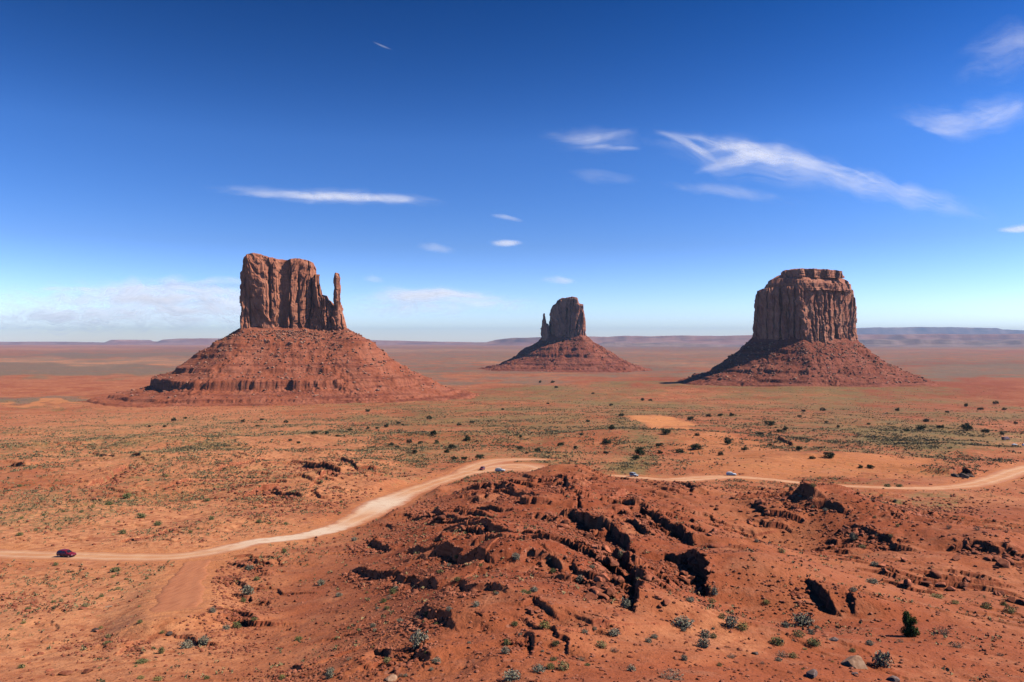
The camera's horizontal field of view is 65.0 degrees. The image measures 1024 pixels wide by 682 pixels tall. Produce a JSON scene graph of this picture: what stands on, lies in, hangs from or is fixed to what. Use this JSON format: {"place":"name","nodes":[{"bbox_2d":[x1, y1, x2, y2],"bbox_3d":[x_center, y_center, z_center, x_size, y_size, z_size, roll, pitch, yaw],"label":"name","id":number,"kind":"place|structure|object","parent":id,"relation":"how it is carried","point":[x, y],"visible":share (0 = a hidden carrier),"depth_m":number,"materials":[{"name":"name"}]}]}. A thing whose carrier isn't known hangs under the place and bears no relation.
{"place":"outdoors","nodes":[
{"label":"outdoors","id":0,"kind":"place"},
{"bbox_2d":[50,284,212,317],"bbox_3d":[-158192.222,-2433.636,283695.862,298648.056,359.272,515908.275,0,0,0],"label":"cloud","id":1,"kind":"structure","parent":0,"point":[144,296],"depth_m":41763.71,"materials":[{"name":"white"}]},
{"bbox_2d":[149,560,210,611],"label":"path","id":2,"kind":"structure","parent":0,"point":[184,587],"depth_m":145.24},
{"bbox_2d":[0,338,484,344],"bbox_3d":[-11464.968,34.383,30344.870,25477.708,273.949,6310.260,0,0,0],"label":"hills","id":3,"kind":"structure","parent":0,"point":[195,341],"depth_m":29735.11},
{"bbox_2d":[402,291,453,298],"bbox_3d":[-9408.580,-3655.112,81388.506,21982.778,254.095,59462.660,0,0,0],"label":"cloud","id":4,"kind":"structure","parent":0,"point":[428,294],"depth_m":62130.19,"materials":[{"name":"white"}]},
{"bbox_2d":[454,458,545,470],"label":"road","id":5,"kind":"structure","parent":0,"point":[474,465],"depth_m":429.87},
{"bbox_2d":[0,345,1023,681],"bbox_3d":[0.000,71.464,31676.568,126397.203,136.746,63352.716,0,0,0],"label":"ground","id":6,"kind":"structure","parent":0,"point":[64,377],"depth_m":220.32,"materials":[{"name":"red soil"}]},
{"bbox_2d":[58,670,72,675],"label":"boulder","id":7,"kind":"object","parent":6,"relation":"on","point":[64,672],"visible":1,"depth_m":91.93,"materials":[{"name":"red stone"}]},
{"bbox_2d":[83,669,92,673],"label":"boulder","id":8,"kind":"object","parent":6,"relation":"on","point":[85,671],"visible":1,"depth_m":92.02,"materials":[{"name":"red stone"}]},
{"bbox_2d":[122,492,132,498],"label":"shrub","id":9,"kind":"object","parent":6,"relation":"on","point":[128,494],"visible":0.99,"depth_m":298.23,"materials":[{"name":"green plant"}]},
{"bbox_2d":[134,658,148,663],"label":"shrub","id":10,"kind":"object","parent":6,"relation":"on","point":[141,661],"visible":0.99,"depth_m":94.86,"materials":[{"name":"green plant"}]},
{"bbox_2d":[179,639,194,648],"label":"shrub","id":11,"kind":"object","parent":6,"relation":"on","point":[186,644],"visible":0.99,"depth_m":103.51,"materials":[{"name":"grey plant"}]},
{"bbox_2d":[198,635,209,645],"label":"shrub","id":12,"kind":"object","parent":6,"relation":"on","point":[203,641],"visible":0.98,"depth_m":105.62,"materials":[{"name":"grey plant"}]},
{"bbox_2d":[231,620,240,627],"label":"shrub","id":13,"kind":"object","parent":6,"relation":"on","point":[236,625],"visible":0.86,"depth_m":116.67,"materials":[{"name":"green plant"}]},
{"bbox_2d":[239,585,253,594],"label":"shrub","id":14,"kind":"object","parent":6,"relation":"on","point":[249,590],"visible":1,"depth_m":142.39,"materials":[{"name":"grey plant"}]},
{"bbox_2d":[77,253,479,407],"bbox_3d":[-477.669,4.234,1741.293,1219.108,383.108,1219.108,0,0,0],"label":"sandstone butte","id":15,"kind":"object","parent":6,"relation":"on","point":[279,294],"visible":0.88,"depth_m":1631.01,"materials":[{"name":"brown stone"}]},
{"bbox_2d":[116,329,446,397],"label":"talus boulders","id":16,"kind":"object","parent":15,"relation":"on","point":[278,337],"visible":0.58,"depth_m":1653.79,"materials":[{"name":"red stone"}]},
{"bbox_2d":[325,670,333,679],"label":"shrub","id":17,"kind":"object","parent":6,"relation":"on","point":[329,674],"visible":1,"depth_m":76.01,"materials":[{"name":"grey plant"}]},
{"bbox_2d":[385,674,396,681],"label":"boulder","id":18,"kind":"object","parent":6,"relation":"on","point":[391,677],"visible":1,"depth_m":70.48,"materials":[{"name":"beige stone"}]},
{"bbox_2d":[387,588,396,593],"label":"shrub","id":19,"kind":"object","parent":6,"relation":"on","point":[392,591],"visible":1,"depth_m":121.61,"materials":[{"name":"green plant"}]},
{"bbox_2d":[409,629,427,648],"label":"shrub","id":20,"kind":"object","parent":6,"relation":"on","point":[417,635],"visible":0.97,"depth_m":79.36,"materials":[{"name":"grey plant"}]},
{"bbox_2d":[500,645,509,653],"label":"shrub","id":21,"kind":"object","parent":6,"relation":"on","point":[505,649],"visible":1,"depth_m":72.45,"materials":[{"name":"grey plant"}]},
{"bbox_2d":[0,454,1023,681],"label":"rubble","id":22,"kind":"object","parent":6,"relation":"on","point":[425,626],"visible":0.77,"depth_m":129.40,"materials":[{"name":"red stone"}]},
{"bbox_2d":[0,383,1023,681],"bbox_3d":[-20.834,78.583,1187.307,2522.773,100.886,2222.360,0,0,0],"label":"scrub","id":23,"kind":"object","parent":6,"relation":"on","point":[876,437],"visible":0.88,"depth_m":510.42,"materials":[{"name":"green plant"}]},
{"bbox_2d":[502,668,524,681],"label":"shrub","id":24,"kind":"object","parent":6,"relation":"on","point":[508,676],"visible":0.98,"depth_m":64.51,"materials":[{"name":"grey plant"}]},
{"bbox_2d":[512,552,519,559],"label":"shrub","id":25,"kind":"object","parent":6,"relation":"on","point":[517,555],"visible":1,"depth_m":120.05,"materials":[{"name":"grey plant"}]},
{"bbox_2d":[532,664,545,672],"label":"shrub","id":26,"kind":"object","parent":6,"relation":"on","point":[537,669],"visible":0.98,"depth_m":66.50,"materials":[{"name":"grey plant"}]},
{"bbox_2d":[539,620,549,628],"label":"shrub","id":27,"kind":"object","parent":6,"relation":"on","point":[544,624],"visible":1,"depth_m":80.54,"materials":[{"name":"green plant"}]},
{"bbox_2d":[546,662,555,669],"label":"shrub","id":28,"kind":"object","parent":6,"relation":"on","point":[550,664],"visible":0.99,"depth_m":67.67,"materials":[{"name":"green plant"}]},
{"bbox_2d":[556,660,568,670],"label":"shrub","id":29,"kind":"object","parent":6,"relation":"on","point":[562,667],"visible":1,"depth_m":67.48,"materials":[{"name":"green plant"}]},
{"bbox_2d":[558,523,568,528],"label":"boulder","id":30,"kind":"object","parent":6,"relation":"on","point":[565,526],"visible":0.69,"depth_m":179.10,"materials":[{"name":"red stone"}]},
{"bbox_2d":[479,296,651,372],"bbox_3d":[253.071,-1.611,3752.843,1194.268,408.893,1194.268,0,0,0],"label":"sandstone butte","id":31,"kind":"object","parent":6,"relation":"on","point":[567,321],"visible":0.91,"depth_m":3649.63,"materials":[{"name":"brown stone"}]},
{"bbox_2d":[496,337,638,367],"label":"talus boulders","id":32,"kind":"object","parent":31,"relation":"on","point":[569,352],"visible":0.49,"depth_m":3649.93,"materials":[{"name":"brown stone"}]},
{"bbox_2d":[576,575,583,582],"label":"shrub","id":33,"kind":"object","parent":6,"relation":"on","point":[578,578],"visible":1,"depth_m":103.45,"materials":[{"name":"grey plant"}]},
{"bbox_2d":[583,592,596,598],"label":"boulder","id":34,"kind":"object","parent":6,"relation":"on","point":[590,595],"visible":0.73,"depth_m":94.90,"materials":[{"name":"red stone"}]},
{"bbox_2d":[594,576,602,581],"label":"boulder","id":35,"kind":"object","parent":6,"relation":"on","point":[597,578],"visible":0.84,"depth_m":102.30,"materials":[{"name":"red stone"}]},
{"bbox_2d":[595,640,606,648],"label":"shrub","id":36,"kind":"object","parent":6,"relation":"on","point":[600,644],"visible":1,"depth_m":75.79,"materials":[{"name":"green plant"}]},
{"bbox_2d":[598,555,604,562],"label":"boulder","id":37,"kind":"object","parent":6,"relation":"on","point":[601,559],"visible":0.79,"depth_m":122.91,"materials":[{"name":"red stone"}]},
{"bbox_2d":[598,564,605,572],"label":"boulder","id":38,"kind":"object","parent":6,"relation":"on","point":[602,568],"visible":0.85,"depth_m":119.32,"materials":[{"name":"red stone"}]},
{"bbox_2d":[597,593,608,600],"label":"boulder","id":39,"kind":"object","parent":6,"relation":"on","point":[603,596],"visible":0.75,"depth_m":95.38,"materials":[{"name":"red stone"}]},
{"bbox_2d":[599,573,609,581],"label":"boulder","id":40,"kind":"object","parent":6,"relation":"on","point":[605,576],"visible":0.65,"depth_m":107.90,"materials":[{"name":"red stone"}]},
{"bbox_2d":[601,544,610,552],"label":"boulder","id":41,"kind":"object","parent":6,"relation":"on","point":[605,547],"visible":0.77,"depth_m":159.28,"materials":[{"name":"red stone"}]},
{"bbox_2d":[601,438,611,443],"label":"juniper","id":42,"kind":"object","parent":6,"relation":"on","point":[604,441],"visible":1,"depth_m":565.72,"materials":[{"name":"green plant"}]},
{"bbox_2d":[606,587,615,596],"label":"boulder","id":43,"kind":"object","parent":6,"relation":"on","point":[610,593],"visible":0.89,"depth_m":96.75,"materials":[{"name":"red stone"}]},
{"bbox_2d":[608,560,618,565],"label":"boulder","id":44,"kind":"object","parent":6,"relation":"on","point":[614,563],"visible":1,"depth_m":121.74,"materials":[{"name":"red stone"}]},
{"bbox_2d":[608,627,619,636],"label":"shrub","id":45,"kind":"object","parent":6,"relation":"on","point":[613,632],"visible":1,"depth_m":80.14,"materials":[{"name":"grey plant"}]},
{"bbox_2d":[613,576,624,583],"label":"boulder","id":46,"kind":"object","parent":6,"relation":"on","point":[620,580],"visible":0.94,"depth_m":107.24,"materials":[{"name":"red stone"}]},
{"bbox_2d":[620,597,630,608],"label":"shrub","id":47,"kind":"object","parent":6,"relation":"on","point":[625,602],"visible":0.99,"depth_m":91.50,"materials":[{"name":"grey plant"}]},
{"bbox_2d":[626,665,635,670],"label":"shrub","id":48,"kind":"object","parent":6,"relation":"on","point":[629,667],"visible":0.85,"depth_m":68.29,"materials":[{"name":"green plant"}]},
{"bbox_2d":[635,446,644,454],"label":"juniper","id":49,"kind":"object","parent":6,"relation":"on","point":[638,450],"visible":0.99,"depth_m":485.27,"materials":[{"name":"green plant"}]},
{"bbox_2d":[643,575,651,580],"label":"boulder","id":50,"kind":"object","parent":6,"relation":"on","point":[647,577],"visible":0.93,"depth_m":105.99,"materials":[{"name":"red stone"}]},
{"bbox_2d":[661,429,670,433],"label":"juniper","id":51,"kind":"object","parent":6,"relation":"on","point":[665,431],"visible":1,"depth_m":603.73,"materials":[{"name":"green plant"}]},
{"bbox_2d":[663,598,669,605],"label":"boulder","id":52,"kind":"object","parent":6,"relation":"on","point":[666,601],"visible":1,"depth_m":91.43,"materials":[{"name":"red stone"}]},
{"bbox_2d":[661,668,685,680],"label":"shrub","id":53,"kind":"object","parent":6,"relation":"on","point":[671,677],"visible":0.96,"depth_m":65.61,"materials":[{"name":"grey plant"}]},
{"bbox_2d":[671,615,694,628],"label":"shrub","id":54,"kind":"object","parent":6,"relation":"on","point":[684,622],"visible":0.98,"depth_m":87.42,"materials":[{"name":"grey plant"}]},
{"bbox_2d":[678,578,689,584],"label":"boulder","id":55,"kind":"object","parent":6,"relation":"on","point":[686,581],"visible":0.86,"depth_m":127.29,"materials":[{"name":"red stone"}]},
{"bbox_2d":[690,443,701,449],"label":"juniper","id":56,"kind":"object","parent":6,"relation":"on","point":[695,446],"visible":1,"depth_m":533.43,"materials":[{"name":"green plant"}]},
{"bbox_2d":[695,637,709,647],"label":"shrub","id":57,"kind":"object","parent":6,"relation":"on","point":[702,643],"visible":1,"depth_m":80.48,"materials":[{"name":"grey plant"}]},
{"bbox_2d":[699,629,710,638],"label":"shrub","id":58,"kind":"object","parent":6,"relation":"on","point":[705,634],"visible":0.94,"depth_m":84.89,"materials":[{"name":"grey plant"}]},
{"bbox_2d":[710,586,718,595],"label":"shrub","id":59,"kind":"object","parent":6,"relation":"on","point":[714,591],"visible":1,"depth_m":119.99,"materials":[{"name":"grey plant"}]},
{"bbox_2d":[723,437,730,443],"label":"juniper","id":60,"kind":"object","parent":6,"relation":"on","point":[728,440],"visible":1,"depth_m":563.37,"materials":[{"name":"green plant"}]},
{"bbox_2d":[723,613,739,628],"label":"shrub","id":61,"kind":"object","parent":6,"relation":"on","point":[728,620],"visible":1,"depth_m":89.17,"materials":[{"name":"grey plant"}]},
{"bbox_2d":[737,622,748,630],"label":"shrub","id":62,"kind":"object","parent":6,"relation":"on","point":[742,626],"visible":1,"depth_m":88.86,"materials":[{"name":"green plant"}]},
{"bbox_2d":[756,499,764,504],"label":"boulder","id":63,"kind":"object","parent":6,"relation":"on","point":[760,501],"visible":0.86,"depth_m":238.10,"materials":[{"name":"red stone"}]},
{"bbox_2d":[764,421,774,425],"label":"juniper","id":64,"kind":"object","parent":6,"relation":"on","point":[770,422],"visible":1,"depth_m":861.88,"materials":[{"name":"green plant"}]},
{"bbox_2d":[770,636,785,645],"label":"shrub","id":65,"kind":"object","parent":6,"relation":"on","point":[778,639],"visible":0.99,"depth_m":86.31,"materials":[{"name":"green plant"}]},
{"bbox_2d":[777,650,788,657],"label":"shrub","id":66,"kind":"object","parent":6,"relation":"on","point":[782,654],"visible":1,"depth_m":81.68,"materials":[{"name":"grey plant"}]},
{"bbox_2d":[780,620,789,627],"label":"shrub","id":67,"kind":"object","parent":6,"relation":"on","point":[785,624],"visible":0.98,"depth_m":93.53,"materials":[{"name":"plant"}]},
{"bbox_2d":[788,651,797,658],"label":"shrub","id":68,"kind":"object","parent":6,"relation":"on","point":[793,655],"visible":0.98,"depth_m":81.75,"materials":[{"name":"green plant"}]},
{"bbox_2d":[793,629,805,637],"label":"shrub","id":69,"kind":"object","parent":6,"relation":"on","point":[798,634],"visible":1,"depth_m":88.78,"materials":[{"name":"green plant"}]},
{"bbox_2d":[791,612,815,626],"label":"shrub","id":70,"kind":"object","parent":6,"relation":"on","point":[802,620],"visible":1,"depth_m":108.36,"materials":[{"name":"grey plant"}]},
{"bbox_2d":[677,268,940,386],"bbox_3d":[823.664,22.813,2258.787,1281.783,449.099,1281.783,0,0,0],"label":"sandstone butte","id":71,"kind":"object","parent":6,"relation":"on","point":[800,306],"visible":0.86,"depth_m":2186.31,"materials":[{"name":"brown stone"}]},
{"bbox_2d":[688,341,931,384],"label":"talus boulders","id":72,"kind":"object","parent":71,"relation":"on","point":[832,353],"visible":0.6,"depth_m":2149.23,"materials":[{"name":"brown stone"}]},
{"bbox_2d":[598,339,1023,346],"bbox_3d":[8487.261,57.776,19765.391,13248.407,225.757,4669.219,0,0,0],"label":"hills","id":73,"kind":"structure","parent":6,"relation":"on","point":[935,343],"depth_m":19339.72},
{"bbox_2d":[806,669,817,677],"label":"boulder","id":74,"kind":"object","parent":6,"relation":"on","point":[812,673],"visible":0.99,"depth_m":73.37,"materials":[{"name":"grey stone"}]},
{"bbox_2d":[806,637,820,646],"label":"shrub","id":75,"kind":"object","parent":6,"relation":"on","point":[814,642],"visible":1,"depth_m":86.88,"materials":[{"name":"green plant"}]},
{"bbox_2d":[823,452,834,457],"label":"juniper","id":76,"kind":"object","parent":6,"relation":"on","point":[830,455],"visible":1,"depth_m":446.89,"materials":[{"name":"green plant"}]},
{"bbox_2d":[850,532,857,539],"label":"shrub","id":77,"kind":"object","parent":6,"relation":"on","point":[854,536],"visible":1,"depth_m":206.82,"materials":[{"name":"green plant"}]},
{"bbox_2d":[841,655,867,668],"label":"boulder","id":78,"kind":"object","parent":6,"relation":"on","point":[856,661],"visible":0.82,"depth_m":80.34,"materials":[{"name":"beige stone"}]},
{"bbox_2d":[865,578,877,584],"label":"shrub","id":79,"kind":"object","parent":6,"relation":"on","point":[873,581],"visible":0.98,"depth_m":136.03,"materials":[{"name":"green plant"}]},
{"bbox_2d":[870,650,894,667],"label":"shrub","id":80,"kind":"object","parent":6,"relation":"on","point":[880,661],"visible":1,"depth_m":81.33,"materials":[{"name":"grey plant"}]},
{"bbox_2d":[886,675,899,681],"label":"boulder","id":81,"kind":"object","parent":6,"relation":"on","point":[892,678],"visible":1,"depth_m":75.85,"materials":[{"name":"grey stone"}]},
{"bbox_2d":[903,579,911,586],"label":"boulder","id":82,"kind":"object","parent":6,"relation":"on","point":[907,582],"visible":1,"depth_m":146.20,"materials":[{"name":"red stone"}]},
{"bbox_2d":[899,610,920,636],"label":"juniper","id":83,"kind":"object","parent":6,"relation":"on","point":[909,622],"visible":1,"depth_m":99.18,"materials":[{"name":"green plant"}]},
{"bbox_2d":[915,424,925,429],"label":"juniper","id":84,"kind":"object","parent":6,"relation":"on","point":[920,427],"visible":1,"depth_m":840.91,"materials":[{"name":"green plant"}]},
{"bbox_2d":[929,569,941,578],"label":"boulder","id":85,"kind":"object","parent":6,"relation":"on","point":[934,574],"visible":0.97,"depth_m":161.10,"materials":[{"name":"red stone"}]},
{"bbox_2d":[929,593,943,598],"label":"shrub","id":86,"kind":"object","parent":6,"relation":"on","point":[938,596],"visible":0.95,"depth_m":137.87,"materials":[{"name":"green plant"}]},
{"bbox_2d":[935,582,945,586],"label":"boulder","id":87,"kind":"object","parent":6,"relation":"on","point":[941,584],"visible":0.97,"depth_m":151.30,"materials":[{"name":"red stone"}]},
{"bbox_2d":[936,626,951,635],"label":"shrub","id":88,"kind":"object","parent":6,"relation":"on","point":[945,631],"visible":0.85,"depth_m":101.34,"materials":[{"name":"grey plant"}]},
{"bbox_2d":[949,641,963,647],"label":"shrub","id":89,"kind":"object","parent":6,"relation":"on","point":[956,645],"visible":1,"depth_m":93.94,"materials":[{"name":"grey plant"}]},
{"bbox_2d":[952,555,960,560],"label":"boulder","id":90,"kind":"object","parent":6,"relation":"on","point":[956,557],"visible":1,"depth_m":177.54,"materials":[{"name":"red stone"}]},
{"bbox_2d":[958,582,967,588],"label":"boulder","id":91,"kind":"object","parent":6,"relation":"on","point":[963,585],"visible":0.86,"depth_m":154.04,"materials":[{"name":"red stone"}]},
{"bbox_2d":[958,473,969,478],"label":"boulder","id":92,"kind":"object","parent":6,"relation":"on","point":[962,475],"visible":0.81,"depth_m":383.53,"materials":[{"name":"stone"}]},
{"bbox_2d":[960,423,972,430],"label":"juniper","id":93,"kind":"object","parent":6,"relation":"on","point":[967,426],"visible":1,"depth_m":838.28,"materials":[{"name":"green plant"}]},
{"bbox_2d":[980,602,992,608],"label":"shrub","id":94,"kind":"object","parent":6,"relation":"on","point":[987,604],"visible":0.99,"depth_m":134.10,"materials":[{"name":"green plant"}]},
{"bbox_2d":[992,556,1001,561],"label":"boulder","id":95,"kind":"object","parent":6,"relation":"on","point":[996,558],"visible":0.56,"depth_m":177.66,"materials":[{"name":"red stone"}]},
{"bbox_2d":[995,558,1009,567],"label":"boulder","id":96,"kind":"object","parent":6,"relation":"on","point":[1004,563],"visible":0.96,"depth_m":173.43,"materials":[{"name":"red stone"}]},
{"bbox_2d":[1001,557,1014,564],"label":"boulder","id":97,"kind":"object","parent":6,"relation":"on","point":[1010,560],"visible":0.48,"depth_m":176.32,"materials":[{"name":"red stone"}]},
{"bbox_2d":[1003,605,1016,612],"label":"shrub","id":98,"kind":"object","parent":6,"relation":"on","point":[1009,609],"visible":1,"depth_m":132.34,"materials":[{"name":"green plant"}]},
{"bbox_2d":[1007,596,1016,603],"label":"boulder","id":99,"kind":"object","parent":6,"relation":"on","point":[1010,599],"visible":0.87,"depth_m":141.98,"materials":[{"name":"red stone"}]},
{"bbox_2d":[1015,599,1023,604],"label":"boulder","id":100,"kind":"object","parent":6,"relation":"on","point":[1019,601],"visible":0.96,"depth_m":140.85,"materials":[{"name":"red stone"}]},
{"bbox_2d":[0,463,1023,560],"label":"road","id":101,"kind":"structure","parent":0,"point":[366,511],"depth_m":265.86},
{"bbox_2d":[56,549,76,557],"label":"car","id":102,"kind":"object","parent":101,"relation":"on","point":[68,553],"visible":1,"depth_m":192.95,"materials":[{"name":"red paint"}]},
{"bbox_2d":[0,0,1023,341],"label":"sky","id":103,"kind":"structure","parent":0,"point":[653,165],"materials":[{"name":"blue"}]},
{"bbox_2d":[478,334,1023,345],"bbox_3d":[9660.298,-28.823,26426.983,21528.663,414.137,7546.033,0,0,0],"label":"hills","id":104,"kind":"structure","parent":0,"point":[731,340],"depth_m":25827.58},
{"bbox_2d":[856,327,1023,334],"bbox_3d":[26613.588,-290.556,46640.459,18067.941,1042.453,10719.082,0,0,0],"label":"hills","id":105,"kind":"structure","parent":0,"point":[915,330],"depth_m":45704.99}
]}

